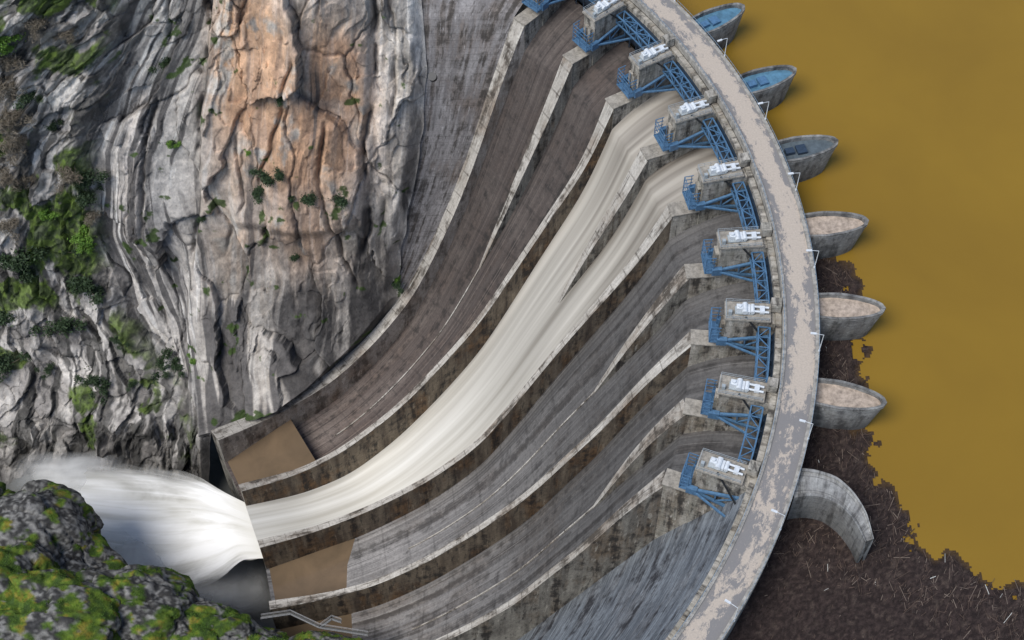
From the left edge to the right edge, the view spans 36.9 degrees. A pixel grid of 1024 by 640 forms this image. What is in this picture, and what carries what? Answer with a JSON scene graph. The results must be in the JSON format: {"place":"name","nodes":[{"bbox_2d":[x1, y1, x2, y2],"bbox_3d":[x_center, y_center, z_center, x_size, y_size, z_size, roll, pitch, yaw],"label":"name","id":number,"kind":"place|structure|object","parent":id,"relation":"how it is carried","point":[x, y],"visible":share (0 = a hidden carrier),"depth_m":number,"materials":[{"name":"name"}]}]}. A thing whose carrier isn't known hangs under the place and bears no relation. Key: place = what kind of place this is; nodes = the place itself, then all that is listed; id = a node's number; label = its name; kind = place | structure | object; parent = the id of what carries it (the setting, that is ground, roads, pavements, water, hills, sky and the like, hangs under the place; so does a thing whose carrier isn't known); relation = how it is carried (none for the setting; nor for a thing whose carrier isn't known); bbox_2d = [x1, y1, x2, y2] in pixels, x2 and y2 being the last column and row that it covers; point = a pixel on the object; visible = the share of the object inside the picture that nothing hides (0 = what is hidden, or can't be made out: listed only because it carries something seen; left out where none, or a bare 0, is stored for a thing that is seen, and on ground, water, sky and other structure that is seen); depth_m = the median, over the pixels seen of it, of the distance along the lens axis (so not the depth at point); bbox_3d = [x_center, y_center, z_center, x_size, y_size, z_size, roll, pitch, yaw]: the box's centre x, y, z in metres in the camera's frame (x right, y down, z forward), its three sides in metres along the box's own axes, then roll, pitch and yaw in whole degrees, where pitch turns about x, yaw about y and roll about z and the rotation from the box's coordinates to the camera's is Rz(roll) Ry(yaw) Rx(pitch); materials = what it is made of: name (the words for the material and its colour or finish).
{"place":"outdoors","nodes":[
{"label":"outdoors","id":0,"kind":"place"},
{"bbox_2d":[59,462,85,476],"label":"mist","id":1,"kind":"structure","parent":0,"point":[72,468],"depth_m":447.18,"materials":[{"name":"white"}]},
{"bbox_2d":[0,291,403,628],"bbox_3d":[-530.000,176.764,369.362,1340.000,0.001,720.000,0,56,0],"label":"river water","id":2,"kind":"structure","parent":0,"point":[242,586],"depth_m":438.09,"materials":[{"name":"liquid"}]},
{"bbox_2d":[50,474,262,580],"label":"water jet","id":3,"kind":"object","parent":2,"relation":"on","point":[225,540],"visible":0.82,"depth_m":426.86},
{"bbox_2d":[85,495,258,559],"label":"water jet","id":4,"kind":"object","parent":2,"relation":"on","point":[106,534],"visible":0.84,"depth_m":432.21},
{"bbox_2d":[90,504,254,559],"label":"water jet","id":5,"kind":"object","parent":2,"relation":"on","point":[105,512],"visible":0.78,"depth_m":433.68},
{"bbox_2d":[101,520,252,559],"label":"water jet","id":6,"kind":"object","parent":2,"relation":"on","point":[140,528],"visible":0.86,"depth_m":431.22},
{"bbox_2d":[211,0,873,639],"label":"concrete dam","id":7,"kind":"structure","parent":2,"relation":"in","point":[553,502],"depth_m":384.06,"materials":[{"name":"grey concrete"}]},
{"bbox_2d":[245,86,721,543],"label":"rushing water","id":8,"kind":"structure","parent":7,"relation":"attached to","point":[473,401],"depth_m":405.84,"materials":[{"name":"liquid"}]},
{"bbox_2d":[522,0,563,12],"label":"gate arm frame","id":9,"kind":"object","parent":7,"relation":"attached to","point":[536,7],"visible":1,"depth_m":383.38,"materials":[{"name":"blue paint"}]},
{"bbox_2d":[583,0,621,19],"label":"gate winch","id":10,"kind":"object","parent":7,"relation":"on","point":[601,7],"visible":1,"depth_m":370.40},
{"bbox_2d":[572,11,634,52],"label":"gate arm frame","id":11,"kind":"object","parent":7,"relation":"attached to","point":[582,44],"visible":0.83,"depth_m":375.90,"materials":[{"name":"blue paint"}]},
{"bbox_2d":[616,10,658,49],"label":"gate truss","id":12,"kind":"object","parent":7,"relation":"attached to","point":[624,20],"visible":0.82,"depth_m":371.75,"materials":[{"name":"metal"}]},
{"bbox_2d":[624,11,660,51],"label":"radial gate","id":13,"kind":"structure","parent":7,"relation":"attached to","point":[633,42],"depth_m":374.83,"materials":[{"name":"blue metal"}]},
{"bbox_2d":[616,59,678,98],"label":"gate arm frame","id":14,"kind":"object","parent":7,"relation":"attached to","point":[626,89],"visible":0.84,"depth_m":367.06,"materials":[{"name":"blue paint"}]},
{"bbox_2d":[629,40,671,68],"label":"gate winch","id":15,"kind":"object","parent":7,"relation":"on","point":[647,54],"visible":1,"depth_m":361.78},
{"bbox_2d":[663,60,700,102],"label":"gate truss","id":16,"kind":"object","parent":7,"relation":"attached to","point":[680,85],"visible":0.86,"depth_m":362.37,"materials":[{"name":"metal"}]},
{"bbox_2d":[654,114,715,151],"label":"gate arm frame","id":17,"kind":"object","parent":7,"relation":"attached to","point":[662,141],"visible":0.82,"depth_m":357.36,"materials":[{"name":"blue paint"}]},
{"bbox_2d":[671,62,703,102],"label":"radial gate","id":18,"kind":"structure","parent":7,"relation":"attached to","point":[690,80],"depth_m":364.59,"materials":[{"name":"blue metal"}]},
{"bbox_2d":[668,95,711,120],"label":"gate winch","id":19,"kind":"object","parent":7,"relation":"on","point":[686,108],"visible":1,"depth_m":352.25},
{"bbox_2d":[679,452,738,516],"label":"gate arm frame","id":20,"kind":"object","parent":7,"relation":"attached to","point":[686,476],"visible":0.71,"depth_m":306.58,"materials":[{"name":"blue paint"}]},
{"bbox_2d":[682,175,744,212],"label":"gate arm frame","id":21,"kind":"object","parent":7,"relation":"attached to","point":[690,200],"visible":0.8,"depth_m":347.32,"materials":[{"name":"blue paint"}]},
{"bbox_2d":[701,118,734,162],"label":"gate truss","id":22,"kind":"object","parent":7,"relation":"attached to","point":[726,150],"visible":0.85,"depth_m":352.14,"materials":[{"name":"metal"}]},
{"bbox_2d":[692,3,744,49],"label":"pier nose","id":23,"kind":"object","parent":7,"relation":"attached to","point":[720,22],"visible":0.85,"depth_m":371.94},
{"bbox_2d":[698,158,742,182],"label":"gate winch","id":24,"kind":"object","parent":7,"relation":"on","point":[716,169],"visible":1,"depth_m":342.04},
{"bbox_2d":[696,448,746,481],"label":"gate winch","id":25,"kind":"object","parent":7,"relation":"on","point":[721,464],"visible":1,"depth_m":300.11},
{"bbox_2d":[710,120,736,161],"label":"radial gate","id":26,"kind":"structure","parent":7,"relation":"attached to","point":[727,141],"depth_m":354.50,"materials":[{"name":"blue metal"}]},
{"bbox_2d":[641,0,819,638],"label":"guard railing","id":27,"kind":"object","parent":7,"relation":"on","point":[782,288],"visible":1,"depth_m":325.59,"materials":[{"name":"metal"}]},
{"bbox_2d":[700,378,762,437],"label":"gate arm frame","id":28,"kind":"object","parent":7,"relation":"attached to","point":[707,403],"visible":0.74,"depth_m":316.42,"materials":[{"name":"blue paint"}]},
{"bbox_2d":[701,239,761,283],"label":"gate arm frame","id":29,"kind":"object","parent":7,"relation":"attached to","point":[708,265],"visible":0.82,"depth_m":337.04,"materials":[{"name":"blue paint"}]},
{"bbox_2d":[709,307,766,360],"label":"gate arm frame","id":30,"kind":"object","parent":7,"relation":"attached to","point":[714,334],"visible":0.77,"depth_m":326.62,"materials":[{"name":"blue paint"}]},
{"bbox_2d":[717,226,761,247],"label":"gate winch","id":31,"kind":"object","parent":7,"relation":"on","point":[736,235],"visible":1,"depth_m":331.49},
{"bbox_2d":[718,372,765,399],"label":"gate winch","id":32,"kind":"object","parent":7,"relation":"on","point":[740,384],"visible":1,"depth_m":310.31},
{"bbox_2d":[731,181,757,229],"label":"gate truss","id":33,"kind":"object","parent":7,"relation":"attached to","point":[741,214],"visible":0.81,"depth_m":341.42,"materials":[{"name":"metal"}]},
{"bbox_2d":[726,298,769,320],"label":"gate winch","id":34,"kind":"object","parent":7,"relation":"on","point":[744,308],"visible":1,"depth_m":320.81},
{"bbox_2d":[737,405,763,463],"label":"gate truss","id":35,"kind":"object","parent":7,"relation":"attached to","point":[750,415],"visible":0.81,"depth_m":308.18,"materials":[{"name":"metal"}]},
{"bbox_2d":[740,184,760,229],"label":"radial gate","id":36,"kind":"structure","parent":7,"relation":"attached to","point":[753,206],"depth_m":344.14,"materials":[{"name":"blue metal"}]},
{"bbox_2d":[749,251,769,303],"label":"gate truss","id":37,"kind":"object","parent":7,"relation":"attached to","point":[764,274],"visible":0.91,"depth_m":330.52,"materials":[{"name":"metal"}]},
{"bbox_2d":[753,414,766,460],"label":"radial gate","id":38,"kind":"structure","parent":7,"relation":"attached to","point":[759,439],"depth_m":310.40,"materials":[{"name":"blue metal"}]},
{"bbox_2d":[754,326,770,382],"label":"gate truss","id":39,"kind":"object","parent":7,"relation":"attached to","point":[758,337],"visible":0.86,"depth_m":319.52,"materials":[{"name":"metal"}]},
{"bbox_2d":[759,256,772,302],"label":"radial gate","id":40,"kind":"structure","parent":7,"relation":"attached to","point":[768,277],"depth_m":332.77,"materials":[{"name":"blue metal"}]},
{"bbox_2d":[739,65,796,112],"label":"pier nose","id":41,"kind":"object","parent":7,"relation":"attached to","point":[770,85],"visible":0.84,"depth_m":360.87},
{"bbox_2d":[765,332,774,377],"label":"radial gate","id":42,"kind":"structure","parent":7,"relation":"attached to","point":[772,354],"depth_m":321.42,"materials":[{"name":"blue metal"}]},
{"bbox_2d":[777,135,838,183],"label":"pier nose","id":43,"kind":"object","parent":7,"relation":"attached to","point":[807,157],"visible":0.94,"depth_m":349.14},
{"bbox_2d":[804,211,868,258],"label":"pier nose","id":44,"kind":"object","parent":7,"relation":"attached to","point":[834,233],"visible":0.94,"depth_m":336.93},
{"bbox_2d":[812,378,886,429],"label":"pier nose","id":45,"kind":"object","parent":7,"relation":"attached to","point":[841,404],"visible":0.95,"depth_m":312.15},
{"bbox_2d":[818,293,885,340],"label":"pier nose","id":46,"kind":"object","parent":7,"relation":"attached to","point":[844,316],"visible":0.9,"depth_m":324.48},
{"bbox_2d":[0,0,426,484],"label":"cliff","id":47,"kind":"structure","parent":0,"point":[241,308],"depth_m":413.19,"materials":[{"name":"stone"}]},
{"bbox_2d":[0,44,15,55],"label":"shrub","id":48,"kind":"object","parent":47,"relation":"on","point":[9,48],"visible":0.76,"depth_m":376.73,"materials":[{"name":"green plant"}]},
{"bbox_2d":[0,308,17,326],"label":"shrub","id":49,"kind":"object","parent":47,"relation":"on","point":[4,317],"visible":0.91,"depth_m":436.73,"materials":[{"name":"green plant"}]},
{"bbox_2d":[0,166,18,188],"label":"shrub","id":50,"kind":"object","parent":47,"relation":"on","point":[4,179],"visible":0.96,"depth_m":406.76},
{"bbox_2d":[0,109,22,146],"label":"shrub","id":51,"kind":"object","parent":47,"relation":"on","point":[5,123],"visible":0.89,"depth_m":392.09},
{"bbox_2d":[0,217,23,244],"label":"shrub","id":52,"kind":"object","parent":47,"relation":"on","point":[9,225],"visible":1,"depth_m":416.74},
{"bbox_2d":[0,32,25,49],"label":"shrub","id":53,"kind":"object","parent":47,"relation":"on","point":[5,40],"visible":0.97,"depth_m":373.50,"materials":[{"name":"green plant"}]},
{"bbox_2d":[0,52,27,72],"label":"shrub","id":54,"kind":"object","parent":47,"relation":"on","point":[6,62],"visible":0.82,"depth_m":380.59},
{"bbox_2d":[0,133,29,166],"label":"shrub","id":55,"kind":"object","parent":47,"relation":"on","point":[21,139],"visible":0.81,"depth_m":398.65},
{"bbox_2d":[0,350,30,382],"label":"shrub","id":56,"kind":"object","parent":47,"relation":"on","point":[5,367],"visible":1,"depth_m":442.83,"materials":[{"name":"green plant"}]},
{"bbox_2d":[0,75,30,103],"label":"shrub","id":57,"kind":"object","parent":47,"relation":"on","point":[2,87],"visible":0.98,"depth_m":386.22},
{"bbox_2d":[6,174,35,191],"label":"shrub","id":58,"kind":"object","parent":47,"relation":"on","point":[24,182],"visible":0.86,"depth_m":409.82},
{"bbox_2d":[4,104,37,126],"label":"shrub","id":59,"kind":"object","parent":47,"relation":"on","point":[19,113],"visible":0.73,"depth_m":392.02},
{"bbox_2d":[0,245,48,276],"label":"shrub","id":60,"kind":"object","parent":47,"relation":"on","point":[13,263],"visible":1,"depth_m":425.44,"materials":[{"name":"green plant"}]},
{"bbox_2d":[12,90,41,110],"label":"shrub","id":61,"kind":"object","parent":47,"relation":"on","point":[27,97],"visible":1,"depth_m":388.19,"materials":[{"name":"green plant"}]},
{"bbox_2d":[16,267,38,284],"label":"shrub","id":62,"kind":"object","parent":47,"relation":"on","point":[28,276],"visible":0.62,"depth_m":432.05,"materials":[{"name":"green plant"}]},
{"bbox_2d":[21,16,50,43],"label":"shrub","id":63,"kind":"object","parent":47,"relation":"on","point":[36,26],"visible":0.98,"depth_m":370.75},
{"bbox_2d":[34,361,54,379],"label":"shrub","id":64,"kind":"object","parent":47,"relation":"on","point":[50,367],"visible":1,"depth_m":445.58,"materials":[{"name":"green plant"}]},
{"bbox_2d":[36,208,59,221],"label":"shrub","id":65,"kind":"object","parent":47,"relation":"on","point":[44,215],"visible":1,"depth_m":418.56,"materials":[{"name":"green plant"}]},
{"bbox_2d":[43,119,63,132],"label":"shrub","id":66,"kind":"object","parent":47,"relation":"on","point":[53,126],"visible":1,"depth_m":400.20,"materials":[{"name":"green plant"}]},
{"bbox_2d":[28,314,86,339],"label":"shrub","id":67,"kind":"object","parent":47,"relation":"on","point":[64,325],"visible":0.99,"depth_m":440.19,"materials":[{"name":"green plant"}]},
{"bbox_2d":[50,25,79,43],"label":"shrub","id":68,"kind":"object","parent":47,"relation":"on","point":[64,36],"visible":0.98,"depth_m":375.61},
{"bbox_2d":[49,162,82,197],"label":"shrub","id":69,"kind":"object","parent":47,"relation":"on","point":[70,176],"visible":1,"depth_m":404.30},
{"bbox_2d":[61,247,85,255],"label":"shrub","id":70,"kind":"object","parent":47,"relation":"on","point":[74,251],"visible":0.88,"depth_m":428.91,"materials":[{"name":"green plant"}]},
{"bbox_2d":[67,222,96,247],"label":"shrub","id":71,"kind":"object","parent":47,"relation":"on","point":[79,239],"visible":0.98,"depth_m":423.10,"materials":[{"name":"green plant"}]},
{"bbox_2d":[66,272,103,309],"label":"shrub","id":72,"kind":"object","parent":47,"relation":"on","point":[86,286],"visible":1,"depth_m":433.39,"materials":[{"name":"green plant"}]},
{"bbox_2d":[76,243,96,255],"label":"shrub","id":73,"kind":"object","parent":47,"relation":"on","point":[88,247],"visible":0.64,"depth_m":428.08,"materials":[{"name":"green plant"}]},
{"bbox_2d":[75,183,103,208],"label":"shrub","id":74,"kind":"object","parent":47,"relation":"on","point":[84,199],"visible":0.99,"depth_m":412.92,"materials":[{"name":"green plant"}]},
{"bbox_2d":[72,168,109,191],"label":"shrub","id":75,"kind":"object","parent":47,"relation":"on","point":[86,178],"visible":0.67,"depth_m":410.25,"materials":[{"name":"green plant"}]},
{"bbox_2d":[73,366,111,390],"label":"shrub","id":76,"kind":"object","parent":47,"relation":"on","point":[94,380],"visible":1,"depth_m":443.22,"materials":[{"name":"green plant"}]},
{"bbox_2d":[82,210,105,226],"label":"shrub","id":77,"kind":"object","parent":47,"relation":"on","point":[90,217],"visible":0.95,"depth_m":420.63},
{"bbox_2d":[86,284,105,305],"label":"shrub","id":78,"kind":"object","parent":47,"relation":"on","point":[97,290],"visible":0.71,"depth_m":437.52,"materials":[{"name":"green plant"}]},
{"bbox_2d":[88,377,108,404],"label":"shrub","id":79,"kind":"object","parent":47,"relation":"on","point":[101,390],"visible":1,"depth_m":442.28,"materials":[{"name":"green plant"}]},
{"bbox_2d":[109,335,130,350],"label":"shrub","id":80,"kind":"object","parent":47,"relation":"on","point":[114,340],"visible":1,"depth_m":440.34,"materials":[{"name":"green plant"}]},
{"bbox_2d":[148,57,170,72],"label":"shrub","id":81,"kind":"object","parent":47,"relation":"on","point":[163,64],"visible":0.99,"depth_m":391.02,"materials":[{"name":"green plant"}]},
{"bbox_2d":[150,345,175,383],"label":"shrub","id":82,"kind":"object","parent":47,"relation":"on","point":[164,353],"visible":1,"depth_m":446.94,"materials":[{"name":"green plant"}]},
{"bbox_2d":[165,140,180,148],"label":"shrub","id":83,"kind":"object","parent":47,"relation":"on","point":[169,144],"visible":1,"depth_m":402.67,"materials":[{"name":"green plant"}]},
{"bbox_2d":[161,355,186,378],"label":"shrub","id":84,"kind":"object","parent":47,"relation":"on","point":[175,364],"visible":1,"depth_m":447.26,"materials":[{"name":"green plant"}]},
{"bbox_2d":[249,185,263,204],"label":"shrub","id":85,"kind":"object","parent":47,"relation":"on","point":[257,192],"visible":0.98,"depth_m":395.61,"materials":[{"name":"green plant"}]},
{"bbox_2d":[249,167,274,186],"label":"shrub","id":86,"kind":"object","parent":47,"relation":"on","point":[266,179],"visible":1,"depth_m":392.94,"materials":[{"name":"green plant"}]},
{"bbox_2d":[272,166,284,181],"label":"shrub","id":87,"kind":"object","parent":47,"relation":"on","point":[279,176],"visible":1,"depth_m":391.12,"materials":[{"name":"green plant"}]},
{"bbox_2d":[288,191,319,206],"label":"shrub","id":88,"kind":"object","parent":47,"relation":"on","point":[308,200],"visible":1,"depth_m":396.56,"materials":[{"name":"green plant"}]},
{"bbox_2d":[322,193,347,209],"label":"shrub","id":89,"kind":"object","parent":47,"relation":"on","point":[342,202],"visible":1,"depth_m":399.14,"materials":[{"name":"green plant"}]},
{"bbox_2d":[392,277,404,292],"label":"shrub","id":90,"kind":"object","parent":47,"relation":"on","point":[396,286],"visible":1,"depth_m":435.82,"materials":[{"name":"green plant"}]},
{"bbox_2d":[228,420,315,483],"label":"pool water","id":91,"kind":"structure","parent":0,"point":[283,448],"depth_m":435.81,"materials":[{"name":"liquid"}]},
{"bbox_2d":[269,539,354,599],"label":"pool water","id":92,"kind":"structure","parent":0,"point":[322,571],"depth_m":416.20,"materials":[{"name":"liquid"}]},
{"bbox_2d":[261,610,367,635],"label":"metal walkway","id":93,"kind":"structure","parent":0,"point":[322,625],"depth_m":383.12,"materials":[{"name":"metal"}]},
{"bbox_2d":[280,614,351,637],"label":"pool water","id":94,"kind":"structure","parent":0,"point":[346,622],"depth_m":407.51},
{"bbox_2d":[642,0,815,639],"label":"road","id":95,"kind":"structure","parent":0,"point":[712,616],"depth_m":315.36,"materials":[{"name":"concrete"}]},
{"bbox_2d":[676,0,1023,599],"bbox_3d":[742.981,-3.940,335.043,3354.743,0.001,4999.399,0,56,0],"label":"reservoir water","id":96,"kind":"structure","parent":0,"point":[915,108],"depth_m":349.01,"materials":[{"name":"liquid"}]},
{"bbox_2d":[726,256,1023,639],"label":"floating debris","id":97,"kind":"object","parent":96,"relation":"on","point":[775,615],"visible":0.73,"depth_m":297.79,"materials":[{"name":"wood"}]},
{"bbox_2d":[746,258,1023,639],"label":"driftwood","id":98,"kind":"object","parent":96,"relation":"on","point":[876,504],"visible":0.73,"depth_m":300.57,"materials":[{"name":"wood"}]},
{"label":"river bank terrain","id":99,"kind":"structure","parent":0,"visible":0},
{"bbox_2d":[0,482,15,496],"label":"boulder","id":100,"kind":"object","parent":99,"relation":"on","point":[3,490],"visible":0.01,"depth_m":400.43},
{"bbox_2d":[0,541,59,608],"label":"boulder","id":101,"kind":"object","parent":99,"relation":"on","point":[26,559],"visible":0.34,"depth_m":377.63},
{"bbox_2d":[0,479,103,565],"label":"boulder","id":102,"kind":"object","parent":99,"relation":"on","point":[23,510],"visible":0.56,"depth_m":390.16,"materials":[{"name":"stone"}]},
{"bbox_2d":[0,567,121,639],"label":"boulder","id":103,"kind":"object","parent":99,"relation":"on","point":[50,594],"visible":0.78,"depth_m":367.88,"materials":[{"name":"stone"}]},
{"bbox_2d":[60,533,127,571],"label":"boulder","id":104,"kind":"object","parent":99,"relation":"on","point":[75,558],"visible":0.23,"depth_m":394.20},
{"bbox_2d":[76,564,204,639],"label":"boulder","id":105,"kind":"object","parent":99,"relation":"on","point":[159,590],"visible":0.58,"depth_m":376.48,"materials":[{"name":"stone"}]},
{"bbox_2d":[0,481,361,639],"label":"grass tufts","id":106,"kind":"object","parent":99,"relation":"on","point":[131,593],"visible":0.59,"depth_m":377.35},
{"bbox_2d":[170,601,269,639],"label":"boulder","id":107,"kind":"object","parent":99,"relation":"on","point":[244,629],"visible":0.63,"depth_m":378.32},
{"bbox_2d":[247,627,288,639],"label":"boulder","id":108,"kind":"object","parent":99,"relation":"on","point":[274,632],"visible":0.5,"depth_m":382.56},
{"bbox_2d":[288,630,362,639],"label":"boulder","id":109,"kind":"object","parent":99,"relation":"on","point":[316,635],"visible":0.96,"depth_m":385.18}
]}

